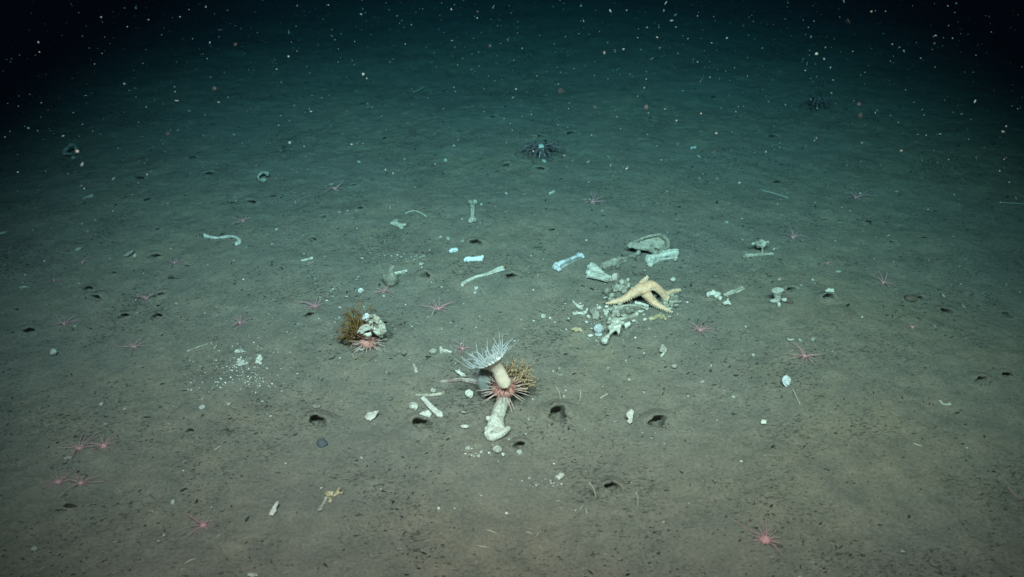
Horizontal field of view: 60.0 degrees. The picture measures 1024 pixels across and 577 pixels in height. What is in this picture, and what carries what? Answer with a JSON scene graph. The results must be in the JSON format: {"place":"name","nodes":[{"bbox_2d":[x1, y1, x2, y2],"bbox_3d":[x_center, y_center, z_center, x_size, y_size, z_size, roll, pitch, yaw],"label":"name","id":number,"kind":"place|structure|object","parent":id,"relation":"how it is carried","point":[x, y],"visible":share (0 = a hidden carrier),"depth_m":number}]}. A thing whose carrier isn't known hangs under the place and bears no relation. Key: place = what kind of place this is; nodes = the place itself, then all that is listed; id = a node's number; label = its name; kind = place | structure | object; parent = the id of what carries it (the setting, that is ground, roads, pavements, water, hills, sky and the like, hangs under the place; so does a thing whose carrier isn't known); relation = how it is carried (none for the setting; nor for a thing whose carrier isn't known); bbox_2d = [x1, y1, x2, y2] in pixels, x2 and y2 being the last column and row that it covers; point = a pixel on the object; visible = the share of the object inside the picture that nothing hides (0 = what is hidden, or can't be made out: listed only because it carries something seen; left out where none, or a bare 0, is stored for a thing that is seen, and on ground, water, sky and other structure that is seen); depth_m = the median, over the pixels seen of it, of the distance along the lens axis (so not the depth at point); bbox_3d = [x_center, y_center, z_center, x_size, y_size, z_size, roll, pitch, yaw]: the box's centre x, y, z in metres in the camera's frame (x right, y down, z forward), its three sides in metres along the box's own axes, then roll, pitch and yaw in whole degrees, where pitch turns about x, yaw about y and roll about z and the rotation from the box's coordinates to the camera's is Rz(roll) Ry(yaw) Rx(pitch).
{"place":"outdoors","nodes":[
{"label":"outdoors","id":0,"kind":"place"},
{"bbox_2d":[0,0,1023,576],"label":"sea floor","id":1,"kind":"structure","parent":0,"point":[930,486],"depth_m":2.32},
{"bbox_2d":[15,323,42,336],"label":"burrow","id":2,"kind":"object","parent":1,"relation":"on","point":[29,329],"visible":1,"depth_m":2.14},
{"bbox_2d":[42,468,74,489],"bbox_3d":[-0.867,0.364,1.691,0.057,0.013,0.057,0,31,0],"label":"pink anemone","id":3,"kind":"object","parent":1,"relation":"on","point":[58,481],"visible":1,"depth_m":1.69},
{"bbox_2d":[62,143,78,159],"bbox_3d":[-1.508,-0.470,3.042,0.077,0.040,0.054,19,36,28],"label":"coiled strand","id":4,"kind":"object","parent":1,"relation":"on","point":[65,150],"visible":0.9,"depth_m":3.05},
{"bbox_2d":[58,467,100,497],"bbox_3d":[-0.828,0.363,1.698,0.090,0.018,0.079,-19,36,-28],"label":"brittle star","id":5,"kind":"object","parent":1,"relation":"on","point":[81,482],"visible":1,"depth_m":1.69},
{"bbox_2d":[63,431,96,462],"bbox_3d":[-0.864,0.315,1.776,0.072,0.017,0.093,25,39,35],"label":"brittle star","id":6,"kind":"object","parent":1,"relation":"on","point":[79,447],"visible":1,"depth_m":1.77},
{"bbox_2d":[73,201,90,206],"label":"burrow","id":7,"kind":"object","parent":1,"relation":"on","point":[82,203],"visible":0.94,"depth_m":2.69},
{"bbox_2d":[77,283,97,293],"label":"burrow","id":8,"kind":"object","parent":1,"relation":"on","point":[88,287],"visible":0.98,"depth_m":2.30},
{"bbox_2d":[76,290,110,307],"bbox_3d":[-1.065,0.034,2.258,0.099,0.036,0.097,0,31,0],"label":"burrow","id":9,"kind":"object","parent":1,"relation":"on","point":[88,299],"visible":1,"depth_m":2.26},
{"bbox_2d":[77,431,116,451],"bbox_3d":[-0.835,0.313,1.785,0.076,0.019,0.086,-8,32,-12],"label":"pink anemone","id":10,"kind":"object","parent":1,"relation":"on","point":[103,445],"visible":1,"depth_m":1.79},
{"bbox_2d":[104,269,119,276],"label":"burrow","id":11,"kind":"object","parent":1,"relation":"on","point":[111,273],"visible":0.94,"depth_m":2.36},
{"bbox_2d":[110,309,135,322],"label":"burrow","id":12,"kind":"object","parent":1,"relation":"on","point":[123,317],"visible":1,"depth_m":2.19},
{"bbox_2d":[121,338,148,353],"bbox_3d":[-0.892,0.134,2.085,0.074,0.020,0.076,16,35,25],"label":"star","id":13,"kind":"object","parent":1,"relation":"on","point":[132,346],"visible":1,"depth_m":2.08},
{"bbox_2d":[130,174,150,181],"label":"burrow","id":14,"kind":"object","parent":1,"relation":"on","point":[140,177],"visible":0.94,"depth_m":2.87},
{"bbox_2d":[137,195,155,202],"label":"burrow","id":15,"kind":"object","parent":1,"relation":"on","point":[147,198],"visible":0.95,"depth_m":2.73},
{"bbox_2d":[140,250,167,262],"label":"burrow","id":16,"kind":"object","parent":1,"relation":"on","point":[152,256],"visible":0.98,"depth_m":2.43},
{"bbox_2d":[145,309,168,321],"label":"burrow","id":17,"kind":"object","parent":1,"relation":"on","point":[156,315],"visible":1,"depth_m":2.19},
{"bbox_2d":[147,288,170,300],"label":"burrow","id":18,"kind":"object","parent":1,"relation":"on","point":[160,295],"visible":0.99,"depth_m":2.27},
{"bbox_2d":[183,154,202,160],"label":"burrow","id":19,"kind":"object","parent":1,"relation":"on","point":[193,157],"visible":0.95,"depth_m":3.02},
{"bbox_2d":[186,513,213,539],"bbox_3d":[-0.561,0.425,1.580,0.061,0.020,0.065,0,31,0],"label":"pink anemone","id":20,"kind":"object","parent":1,"relation":"on","point":[203,525],"visible":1,"depth_m":1.59},
{"bbox_2d":[197,169,219,177],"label":"burrow","id":21,"kind":"object","parent":1,"relation":"on","point":[208,173],"visible":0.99,"depth_m":2.91},
{"bbox_2d":[203,233,241,245],"bbox_3d":[-0.812,-0.144,2.505,0.129,0.012,0.041,15,34,23],"label":"bone","id":22,"kind":"object","parent":1,"relation":"on","point":[238,242],"visible":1,"depth_m":2.51},
{"bbox_2d":[236,359,248,365],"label":"crumbling bone","id":23,"kind":"object","parent":1,"relation":"on","point":[239,362],"visible":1,"depth_m":2.02},
{"bbox_2d":[239,196,262,206],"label":"burrow","id":24,"kind":"object","parent":1,"relation":"on","point":[249,201],"visible":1,"depth_m":2.73},
{"bbox_2d":[257,171,268,182],"bbox_3d":[-0.802,-0.359,2.857,0.036,0.025,0.049,0,31,0],"label":"coiled strand","id":25,"kind":"object","parent":1,"relation":"on","point":[263,180],"visible":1,"depth_m":2.85},
{"bbox_2d":[269,501,278,515],"bbox_3d":[-0.432,0.402,1.616,0.011,0.011,0.030,11,33,18],"label":"bone splinter","id":26,"kind":"object","parent":1,"relation":"on","point":[273,510],"visible":1,"depth_m":1.61},
{"bbox_2d":[273,264,287,273],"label":"burrow","id":27,"kind":"object","parent":1,"relation":"on","point":[279,268],"visible":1,"depth_m":2.37},
{"bbox_2d":[298,309,321,320],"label":"burrow","id":28,"kind":"object","parent":1,"relation":"on","point":[307,314],"visible":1,"depth_m":2.20},
{"bbox_2d":[294,295,325,313],"bbox_3d":[-0.500,0.046,2.216,0.074,0.024,0.093,-19,36,-29],"label":"pink anemone","id":29,"kind":"object","parent":1,"relation":"on","point":[314,306],"visible":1,"depth_m":2.22},
{"bbox_2d":[303,234,320,243],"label":"burrow","id":30,"kind":"object","parent":1,"relation":"on","point":[311,238],"visible":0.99,"depth_m":2.52},
{"bbox_2d":[298,409,339,436],"bbox_3d":[-0.404,0.286,1.851,0.100,0.040,0.102,0,31,0],"label":"burrow","id":31,"kind":"object","parent":1,"relation":"on","point":[316,422],"visible":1,"depth_m":1.85},
{"bbox_2d":[316,438,327,447],"bbox_3d":[-0.384,0.312,1.788,0.023,0.018,0.021,26,39,36],"label":"stone","id":32,"kind":"object","parent":1,"relation":"on","point":[319,444],"visible":0.98,"depth_m":1.78},
{"bbox_2d":[315,213,329,220],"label":"burrow","id":33,"kind":"object","parent":1,"relation":"on","point":[323,216],"visible":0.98,"depth_m":2.62},
{"bbox_2d":[328,487,342,502],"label":"bone","id":34,"kind":"object","parent":1,"relation":"on","point":[337,492],"visible":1,"depth_m":1.66},
{"bbox_2d":[345,181,361,188],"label":"burrow","id":35,"kind":"object","parent":1,"relation":"on","point":[352,184],"visible":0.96,"depth_m":2.81},
{"bbox_2d":[334,299,378,348],"bbox_3d":[-0.360,0.090,2.050,0.105,0.146,0.069,0,31,0],"label":"hydroid tuft","id":36,"kind":"object","parent":1,"relation":"on","point":[355,325],"visible":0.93,"depth_m":2.05},
{"bbox_2d":[351,205,368,211],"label":"burrow","id":37,"kind":"object","parent":1,"relation":"on","point":[360,208],"visible":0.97,"depth_m":2.66},
{"bbox_2d":[351,329,386,352],"bbox_3d":[-0.337,0.115,2.067,0.095,0.056,0.093,0,31,0],"label":"sea urchin","id":38,"kind":"object","parent":1,"relation":"on","point":[370,342],"visible":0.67,"depth_m":2.06},
{"bbox_2d":[357,324,370,333],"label":"bone","id":39,"kind":"object","parent":38,"relation":"on","point":[362,329],"visible":1,"depth_m":2.02},
{"bbox_2d":[368,314,386,337],"bbox_3d":[-0.310,0.085,2.041,0.041,0.064,0.022,4,31,6],"label":"skull fragment","id":40,"kind":"object","parent":38,"relation":"on","point":[379,325],"visible":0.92,"depth_m":2.04},
{"bbox_2d":[364,410,378,420],"bbox_3d":[-0.294,0.266,1.863,0.018,0.015,0.030,21,37,30],"label":"bone fragment","id":41,"kind":"object","parent":1,"relation":"on","point":[370,416],"visible":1,"depth_m":1.86},
{"bbox_2d":[382,265,397,286],"bbox_3d":[-0.314,-0.035,2.290,0.036,0.062,0.036,23,38,33],"label":"cup sponge","id":42,"kind":"object","parent":1,"relation":"on","point":[390,277],"visible":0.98,"depth_m":2.28},
{"bbox_2d":[390,219,405,229],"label":"bone","id":43,"kind":"object","parent":1,"relation":"on","point":[396,223],"visible":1,"depth_m":2.56},
{"bbox_2d":[401,410,444,438],"bbox_3d":[-0.187,0.292,1.851,0.106,0.040,0.107,0,31,0],"label":"burrow","id":44,"kind":"object","parent":1,"relation":"on","point":[425,427],"visible":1,"depth_m":1.85},
{"bbox_2d":[413,268,437,282],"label":"burrow","id":45,"kind":"object","parent":1,"relation":"on","point":[425,275],"visible":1,"depth_m":2.34},
{"bbox_2d":[415,391,444,396],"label":"bone","id":46,"kind":"object","parent":1,"relation":"on","point":[434,394],"visible":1,"depth_m":1.93},
{"bbox_2d":[420,396,442,417],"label":"rib bone","id":47,"kind":"object","parent":1,"relation":"on","point":[432,408],"visible":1,"depth_m":1.88},
{"bbox_2d":[421,293,453,314],"bbox_3d":[-0.181,0.044,2.207,0.078,0.027,0.080,-25,39,-35],"label":"pink anemone","id":48,"kind":"object","parent":1,"relation":"on","point":[439,308],"visible":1,"depth_m":2.21},
{"bbox_2d":[440,378,477,384],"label":"rib bone","id":49,"kind":"object","parent":1,"relation":"on","point":[467,380],"visible":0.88,"depth_m":1.96},
{"bbox_2d":[461,105,479,109],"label":"burrow","id":50,"kind":"object","parent":1,"relation":"on","point":[469,107],"visible":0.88,"depth_m":3.44},
{"bbox_2d":[467,199,476,222],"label":"bone","id":51,"kind":"object","parent":1,"relation":"on","point":[471,203],"visible":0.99,"depth_m":2.63},
{"bbox_2d":[464,255,483,261],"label":"bone","id":52,"kind":"object","parent":1,"relation":"on","point":[475,258],"visible":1,"depth_m":2.39},
{"bbox_2d":[463,237,488,247],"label":"burrow","id":53,"kind":"object","parent":1,"relation":"on","point":[474,242],"visible":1,"depth_m":2.48},
{"bbox_2d":[460,265,504,286],"bbox_3d":[-0.078,-0.031,2.319,0.136,0.022,0.019,-19,36,-29],"label":"bone","id":54,"kind":"object","parent":1,"relation":"on","point":[491,272],"visible":1,"depth_m":2.32},
{"bbox_2d":[477,369,492,395],"bbox_3d":[-0.057,0.193,1.866,0.033,0.077,0.024,0,31,0],"label":"grey sponge","id":55,"kind":"object","parent":1,"relation":"on","point":[482,383],"visible":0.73,"depth_m":1.85},
{"bbox_2d":[484,113,499,119],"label":"burrow","id":56,"kind":"object","parent":1,"relation":"on","point":[491,116],"visible":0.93,"depth_m":3.34},
{"bbox_2d":[22,183,967,513],"bbox_3d":[-0.269,0.065,2.182,2.531,0.033,1.592,0,31,0],"label":"shell grit","id":57,"kind":"object","parent":1,"relation":"on","point":[458,369],"visible":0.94,"depth_m":2.01},
{"bbox_2d":[484,397,510,441],"bbox_3d":[-0.030,0.266,1.831,0.055,0.037,0.121,0,31,0],"label":"flared bone","id":58,"kind":"object","parent":1,"relation":"on","point":[494,429],"visible":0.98,"depth_m":1.81},
{"bbox_2d":[477,365,529,410],"bbox_3d":[-0.017,0.197,1.870,0.117,0.081,0.116,0,31,0],"label":"sea urchin","id":59,"kind":"object","parent":1,"relation":"on","point":[507,393],"visible":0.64,"depth_m":1.86},
{"bbox_2d":[454,330,517,388],"bbox_3d":[-0.052,0.141,1.837,0.133,0.125,0.100,0,31,0],"label":"white anemone","id":60,"kind":"object","parent":59,"relation":"on","point":[492,363],"visible":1,"depth_m":1.82},
{"bbox_2d":[495,160,515,169],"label":"burrow","id":61,"kind":"object","parent":1,"relation":"on","point":[506,164],"visible":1,"depth_m":2.95},
{"bbox_2d":[498,269,523,282],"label":"burrow","id":62,"kind":"object","parent":1,"relation":"on","point":[512,275],"visible":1,"depth_m":2.33},
{"bbox_2d":[0,0,1023,570],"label":"dark twigs","id":63,"kind":"object","parent":1,"relation":"on","point":[488,202],"visible":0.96,"depth_m":2.75},
{"bbox_2d":[7,37,1016,576],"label":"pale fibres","id":64,"kind":"object","parent":1,"relation":"on","point":[585,351],"visible":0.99,"depth_m":2.39},
{"bbox_2d":[0,0,1023,576],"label":"dark debris","id":65,"kind":"object","parent":1,"relation":"on","point":[556,300],"visible":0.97,"depth_m":2.28},
{"bbox_2d":[505,437,531,455],"bbox_3d":[0.012,0.321,1.783,0.064,0.026,0.066,0,31,0],"label":"burrow","id":66,"kind":"object","parent":1,"relation":"on","point":[513,445],"visible":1,"depth_m":1.78},
{"bbox_2d":[503,356,539,392],"bbox_3d":[0.015,0.183,1.875,0.080,0.101,0.062,-10,33,-17],"label":"hydroid tuft","id":67,"kind":"object","parent":1,"relation":"on","point":[512,369],"visible":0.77,"depth_m":1.87},
{"bbox_2d":[528,164,550,172],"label":"burrow","id":68,"kind":"object","parent":1,"relation":"on","point":[541,168],"visible":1,"depth_m":2.94},
{"bbox_2d":[514,139,567,161],"bbox_3d":[0.099,-0.471,3.001,0.160,0.050,0.166,17,35,26],"label":"feather star","id":69,"kind":"object","parent":1,"relation":"on","point":[541,149],"visible":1,"depth_m":2.98},
{"bbox_2d":[530,132,552,140],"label":"burrow","id":70,"kind":"object","parent":1,"relation":"on","point":[547,136],"visible":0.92,"depth_m":3.17},
{"bbox_2d":[544,226,558,232],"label":"burrow","id":71,"kind":"object","parent":1,"relation":"on","point":[551,229],"visible":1,"depth_m":2.55},
{"bbox_2d":[531,398,583,434],"bbox_3d":[0.096,0.275,1.860,0.126,0.051,0.133,0,31,0],"label":"burrow","id":72,"kind":"object","parent":1,"relation":"on","point":[568,413],"visible":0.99,"depth_m":1.85},
{"bbox_2d":[552,253,584,271],"bbox_3d":[0.150,-0.074,2.382,0.036,0.030,0.119,23,38,33],"label":"bone","id":73,"kind":"object","parent":1,"relation":"on","point":[559,266],"visible":1,"depth_m":2.37},
{"bbox_2d":[561,129,582,136],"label":"burrow","id":74,"kind":"object","parent":1,"relation":"on","point":[574,132],"visible":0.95,"depth_m":3.22},
{"bbox_2d":[572,308,589,317],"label":"bone","id":75,"kind":"object","parent":1,"relation":"on","point":[585,312],"visible":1,"depth_m":2.18},
{"bbox_2d":[589,307,599,319],"bbox_3d":[0.202,0.063,2.181,0.022,0.021,0.045,-5,31,-9],"label":"vertebra","id":76,"kind":"object","parent":1,"relation":"on","point":[594,312],"visible":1,"depth_m":2.17},
{"bbox_2d":[585,262,610,281],"bbox_3d":[0.220,-0.038,2.325,0.056,0.032,0.097,-19,36,-29],"label":"bone","id":77,"kind":"object","parent":1,"relation":"on","point":[594,271],"visible":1,"depth_m":2.31},
{"bbox_2d":[594,324,603,336],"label":"ball bone","id":78,"kind":"object","parent":1,"relation":"on","point":[598,329],"visible":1,"depth_m":2.11},
{"bbox_2d":[603,286,617,297],"bbox_3d":[0.248,0.011,2.253,0.033,0.030,0.052,10,32,16],"label":"vertebra","id":79,"kind":"object","parent":1,"relation":"on","point":[607,291],"visible":0.92,"depth_m":2.24},
{"bbox_2d":[601,319,621,343],"bbox_3d":[0.237,0.103,2.095,0.033,0.042,0.074,15,34,24],"label":"hip bone","id":80,"kind":"object","parent":1,"relation":"on","point":[614,325],"visible":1,"depth_m":2.10},
{"bbox_2d":[596,476,628,498],"bbox_3d":[0.190,0.379,1.674,0.073,0.030,0.069,0,31,0],"label":"burrow","id":81,"kind":"object","parent":1,"relation":"on","point":[611,487],"visible":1,"depth_m":1.67},
{"bbox_2d":[610,273,618,281],"bbox_3d":[0.264,-0.029,2.310,0.026,0.030,0.029,-19,36,-28],"label":"bone knuckle","id":82,"kind":"object","parent":1,"relation":"on","point":[614,277],"visible":1,"depth_m":2.30},
{"bbox_2d":[611,309,620,317],"bbox_3d":[0.255,0.061,2.178,0.023,0.022,0.029,0,31,0],"label":"bone knuckle","id":83,"kind":"object","parent":1,"relation":"on","point":[616,313],"visible":1,"depth_m":2.17},
{"bbox_2d":[599,250,640,269],"bbox_3d":[0.299,-0.075,2.399,0.147,0.027,0.044,-23,38,-33],"label":"bone","id":84,"kind":"object","parent":1,"relation":"on","point":[617,261],"visible":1,"depth_m":2.39},
{"bbox_2d":[611,284,628,293],"bbox_3d":[0.274,0.001,2.264,0.047,0.024,0.033,13,33,21],"label":"vertebra","id":85,"kind":"object","parent":1,"relation":"on","point":[623,289],"visible":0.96,"depth_m":2.26},
{"bbox_2d":[607,311,638,322],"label":"bone","id":86,"kind":"object","parent":1,"relation":"on","point":[634,315],"visible":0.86,"depth_m":2.17},
{"bbox_2d":[619,278,630,287],"bbox_3d":[0.292,-0.014,2.291,0.032,0.024,0.037,0,31,0],"label":"bone knuckle","id":87,"kind":"object","parent":1,"relation":"on","point":[626,282],"visible":0.76,"depth_m":2.28},
{"bbox_2d":[610,304,648,311],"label":"rib bone","id":88,"kind":"object","parent":1,"relation":"on","point":[632,305],"visible":0.88,"depth_m":2.20},
{"bbox_2d":[626,409,633,423],"bbox_3d":[0.243,0.265,1.836,0.015,0.022,0.027,8,32,14],"label":"bone fragment","id":89,"kind":"object","parent":1,"relation":"on","point":[629,414],"visible":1,"depth_m":1.83},
{"bbox_2d":[605,276,680,313],"bbox_3d":[0.333,0.009,2.216,0.202,0.060,0.116,0,31,0],"label":"sea star","id":90,"kind":"object","parent":1,"relation":"on","point":[644,287],"visible":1,"depth_m":2.20},
{"bbox_2d":[627,233,670,253],"bbox_3d":[0.377,-0.121,2.447,0.120,0.046,0.064,0,31,0],"label":"shoulder blade","id":91,"kind":"object","parent":1,"relation":"on","point":[655,243],"visible":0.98,"depth_m":2.44},
{"bbox_2d":[643,115,658,120],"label":"burrow","id":92,"kind":"object","parent":1,"relation":"on","point":[651,117],"visible":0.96,"depth_m":3.38},
{"bbox_2d":[635,408,678,436],"bbox_3d":[0.300,0.285,1.838,0.104,0.042,0.107,0,31,0],"label":"burrow","id":93,"kind":"object","parent":1,"relation":"on","point":[661,422],"visible":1,"depth_m":1.84},
{"bbox_2d":[648,314,666,320],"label":"jaw bone","id":94,"kind":"object","parent":1,"relation":"on","point":[656,316],"visible":1,"depth_m":2.16},
{"bbox_2d":[644,249,678,266],"bbox_3d":[0.408,-0.085,2.418,0.117,0.033,0.052,-14,34,-22],"label":"bone","id":95,"kind":"object","parent":1,"relation":"on","point":[651,260],"visible":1,"depth_m":2.42},
{"bbox_2d":[687,320,720,338],"bbox_3d":[0.467,0.096,2.121,0.098,0.022,0.081,-13,34,-21],"label":"pink anemone","id":96,"kind":"object","parent":1,"relation":"on","point":[701,330],"visible":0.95,"depth_m":2.12},
{"bbox_2d":[706,290,721,300],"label":"bone","id":97,"kind":"object","parent":1,"relation":"on","point":[715,294],"visible":1,"depth_m":2.25},
{"bbox_2d":[723,285,744,295],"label":"bone","id":98,"kind":"object","parent":1,"relation":"on","point":[740,288],"visible":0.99,"depth_m":2.28},
{"bbox_2d":[742,248,774,258],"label":"bone","id":99,"kind":"object","parent":1,"relation":"on","point":[744,256],"visible":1,"depth_m":2.45},
{"bbox_2d":[751,239,768,252],"bbox_3d":[0.689,-0.119,2.466,0.052,0.040,0.024,0,31,0],"label":"vertebra","id":100,"kind":"object","parent":1,"relation":"on","point":[763,244],"visible":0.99,"depth_m":2.46},
{"bbox_2d":[730,518,790,563],"bbox_3d":[0.433,0.439,1.552,0.084,0.022,0.109,0,31,0],"label":"pink anemone","id":101,"kind":"object","parent":1,"relation":"on","point":[765,539],"visible":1,"depth_m":1.55},
{"bbox_2d":[763,132,782,138],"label":"burrow","id":102,"kind":"object","parent":1,"relation":"on","point":[770,135],"visible":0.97,"depth_m":3.23},
{"bbox_2d":[770,287,786,306],"bbox_3d":[0.668,0.019,2.221,0.035,0.042,0.047,26,40,36],"label":"vertebra","id":103,"kind":"object","parent":1,"relation":"on","point":[777,292],"visible":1,"depth_m":2.21},
{"bbox_2d":[782,375,790,386],"bbox_3d":[0.595,0.201,1.923,0.020,0.015,0.027,16,35,25],"label":"shell","id":104,"kind":"object","parent":1,"relation":"on","point":[786,380],"visible":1,"depth_m":1.92},
{"bbox_2d":[781,283,802,294],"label":"burrow","id":105,"kind":"object","parent":1,"relation":"on","point":[791,288],"visible":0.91,"depth_m":2.30},
{"bbox_2d":[786,341,818,368],"bbox_3d":[0.656,0.152,2.004,0.091,0.018,0.084,18,36,28],"label":"brittle star","id":106,"kind":"object","parent":1,"relation":"on","point":[803,355],"visible":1,"depth_m":2.01},
{"bbox_2d":[800,92,832,109],"bbox_3d":[1.202,-0.736,3.481,0.112,0.055,0.125,24,38,34],"label":"feather star","id":107,"kind":"object","parent":1,"relation":"on","point":[816,100],"visible":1,"depth_m":3.46},
{"bbox_2d":[814,291,841,303],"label":"burrow","id":108,"kind":"object","parent":1,"relation":"on","point":[828,297],"visible":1,"depth_m":2.26},
{"bbox_2d":[846,188,871,202],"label":"pink anemone","id":109,"kind":"object","parent":1,"relation":"on","point":[856,197],"visible":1,"depth_m":2.79},
{"bbox_2d":[859,218,877,225],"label":"burrow","id":110,"kind":"object","parent":1,"relation":"on","point":[867,221],"visible":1,"depth_m":2.65},
{"bbox_2d":[885,238,900,245],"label":"burrow","id":111,"kind":"object","parent":1,"relation":"on","point":[892,241],"visible":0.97,"depth_m":2.54},
{"bbox_2d":[904,294,917,301],"bbox_3d":[1.015,0.025,2.255,0.035,0.019,0.028,0,31,0],"label":"brown lump","id":112,"kind":"object","parent":1,"relation":"on","point":[911,298],"visible":1,"depth_m":2.25},
{"bbox_2d":[913,293,934,303],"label":"burrow","id":113,"kind":"object","parent":1,"relation":"on","point":[925,298],"visible":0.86,"depth_m":2.27},
{"bbox_2d":[933,305,960,316],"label":"burrow","id":114,"kind":"object","parent":1,"relation":"on","point":[950,311],"visible":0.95,"depth_m":2.21},
{"bbox_2d":[965,371,1002,391],"bbox_3d":[1.029,0.208,1.939,0.090,0.036,0.085,0,31,0],"label":"burrow","id":115,"kind":"object","parent":1,"relation":"on","point":[982,381],"visible":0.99,"depth_m":1.94},
{"bbox_2d":[995,368,1017,379],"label":"burrow","id":116,"kind":"object","parent":1,"relation":"on","point":[1005,374],"visible":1,"depth_m":1.97},
{"bbox_2d":[995,308,1019,319],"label":"burrow","id":117,"kind":"object","parent":1,"relation":"on","point":[1007,314],"visible":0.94,"depth_m":2.21},
{"bbox_2d":[0,0,1023,537],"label":"marine snow","id":118,"kind":"structure","parent":0,"point":[504,118],"depth_m":2.34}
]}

